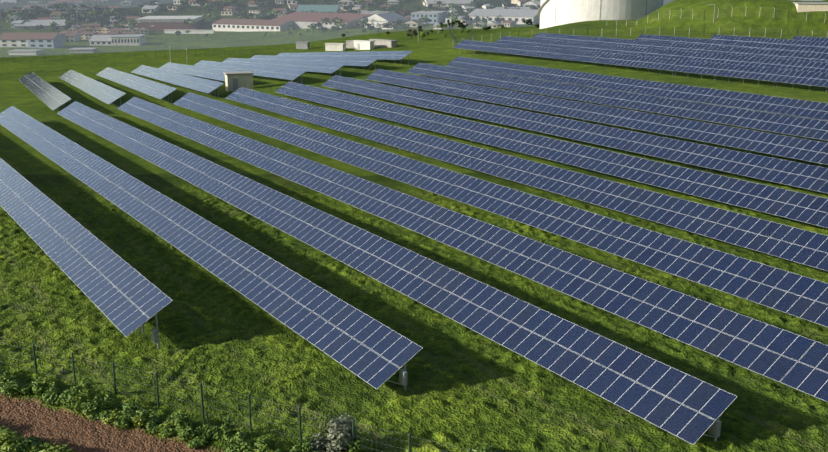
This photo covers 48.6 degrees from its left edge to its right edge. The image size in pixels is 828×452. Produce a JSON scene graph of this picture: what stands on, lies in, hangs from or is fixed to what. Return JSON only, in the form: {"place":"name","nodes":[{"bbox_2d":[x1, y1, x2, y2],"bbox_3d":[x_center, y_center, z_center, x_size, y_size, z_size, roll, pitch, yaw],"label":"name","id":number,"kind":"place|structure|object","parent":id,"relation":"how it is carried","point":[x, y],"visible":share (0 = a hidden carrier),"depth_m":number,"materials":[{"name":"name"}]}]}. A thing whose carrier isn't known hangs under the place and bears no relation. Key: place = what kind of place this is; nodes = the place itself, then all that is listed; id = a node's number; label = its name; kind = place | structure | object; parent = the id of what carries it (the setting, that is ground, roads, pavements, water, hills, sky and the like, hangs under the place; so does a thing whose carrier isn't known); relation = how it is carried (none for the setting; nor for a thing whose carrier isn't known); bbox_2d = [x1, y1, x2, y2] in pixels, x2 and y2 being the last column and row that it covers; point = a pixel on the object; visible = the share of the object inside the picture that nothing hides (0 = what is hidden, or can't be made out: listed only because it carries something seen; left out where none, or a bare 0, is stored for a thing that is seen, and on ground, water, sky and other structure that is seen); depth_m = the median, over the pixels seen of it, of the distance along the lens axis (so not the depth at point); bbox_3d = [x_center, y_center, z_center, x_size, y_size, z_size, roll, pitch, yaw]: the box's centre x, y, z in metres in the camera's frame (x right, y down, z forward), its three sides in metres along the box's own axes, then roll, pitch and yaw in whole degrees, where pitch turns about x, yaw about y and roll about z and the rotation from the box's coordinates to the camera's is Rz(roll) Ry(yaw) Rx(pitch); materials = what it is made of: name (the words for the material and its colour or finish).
{"place":"outdoors","nodes":[
{"label":"outdoors","id":0,"kind":"place"},
{"bbox_2d":[0,0,673,11],"bbox_3d":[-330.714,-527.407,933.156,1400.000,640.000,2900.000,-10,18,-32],"label":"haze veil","id":1,"kind":"object","parent":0,"point":[92,2],"depth_m":483.56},
{"bbox_2d":[0,0,827,175],"bbox_3d":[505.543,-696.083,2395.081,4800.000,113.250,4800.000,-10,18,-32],"label":"ground","id":2,"kind":"structure","parent":0,"point":[20,156],"depth_m":203.47,"materials":[{"name":"green plant"}]},
{"bbox_2d":[0,337,475,451],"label":"fence","id":3,"kind":"object","parent":2,"relation":"on","point":[249,405],"visible":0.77,"depth_m":45.95,"materials":[{"name":"silver metal"}]},
{"bbox_2d":[0,364,502,451],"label":"hedge","id":4,"kind":"object","parent":2,"relation":"on","point":[86,401],"visible":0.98,"depth_m":44.33,"materials":[{"name":"green plant"}]},
{"bbox_2d":[0,0,539,32],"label":"trees","id":5,"kind":"object","parent":2,"relation":"on","point":[337,23],"visible":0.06,"depth_m":438.02,"materials":[{"name":"green plant"}]},
{"bbox_2d":[1,0,539,40],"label":"houses","id":6,"kind":"structure","parent":2,"relation":"on","point":[70,17],"depth_m":465.27,"materials":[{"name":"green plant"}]},
{"bbox_2d":[0,0,720,436],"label":"support posts","id":7,"kind":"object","parent":2,"relation":"on","point":[410,22],"depth_m":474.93,"materials":[{"name":"grey metal"}]},
{"bbox_2d":[0,159,827,451],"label":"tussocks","id":8,"kind":"object","parent":2,"relation":"on","point":[467,388],"visible":0.42,"depth_m":54.09,"materials":[{"name":"green plant"}]},
{"bbox_2d":[0,0,827,91],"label":"buildings","id":9,"kind":"structure","parent":2,"relation":"on","point":[94,34],"depth_m":409.10,"materials":[{"name":"white paint"}]},
{"bbox_2d":[3,3,827,62],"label":"fences","id":10,"kind":"object","parent":2,"relation":"on","point":[451,34],"visible":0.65,"depth_m":278.19,"materials":[{"name":"silver metal"}]},
{"bbox_2d":[5,48,826,441],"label":"panel supports","id":11,"kind":"object","parent":2,"relation":"on","point":[63,106],"visible":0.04,"depth_m":132.28,"materials":[{"name":"metal"}]},
{"bbox_2d":[0,33,827,444],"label":"solar panels","id":12,"kind":"object","parent":11,"relation":"on","point":[544,339],"visible":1,"depth_m":84.46,"materials":[{"name":"blue glass"}]},
{"bbox_2d":[539,0,662,28],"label":"tank","id":13,"kind":"object","parent":2,"relation":"on","point":[556,12],"visible":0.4,"depth_m":301.57,"materials":[{"name":"metal"}]},
{"bbox_2d":[537,0,548,23],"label":"tank staircase","id":14,"kind":"structure","parent":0,"point":[540,9],"depth_m":318.08,"materials":[{"name":"white metal"}]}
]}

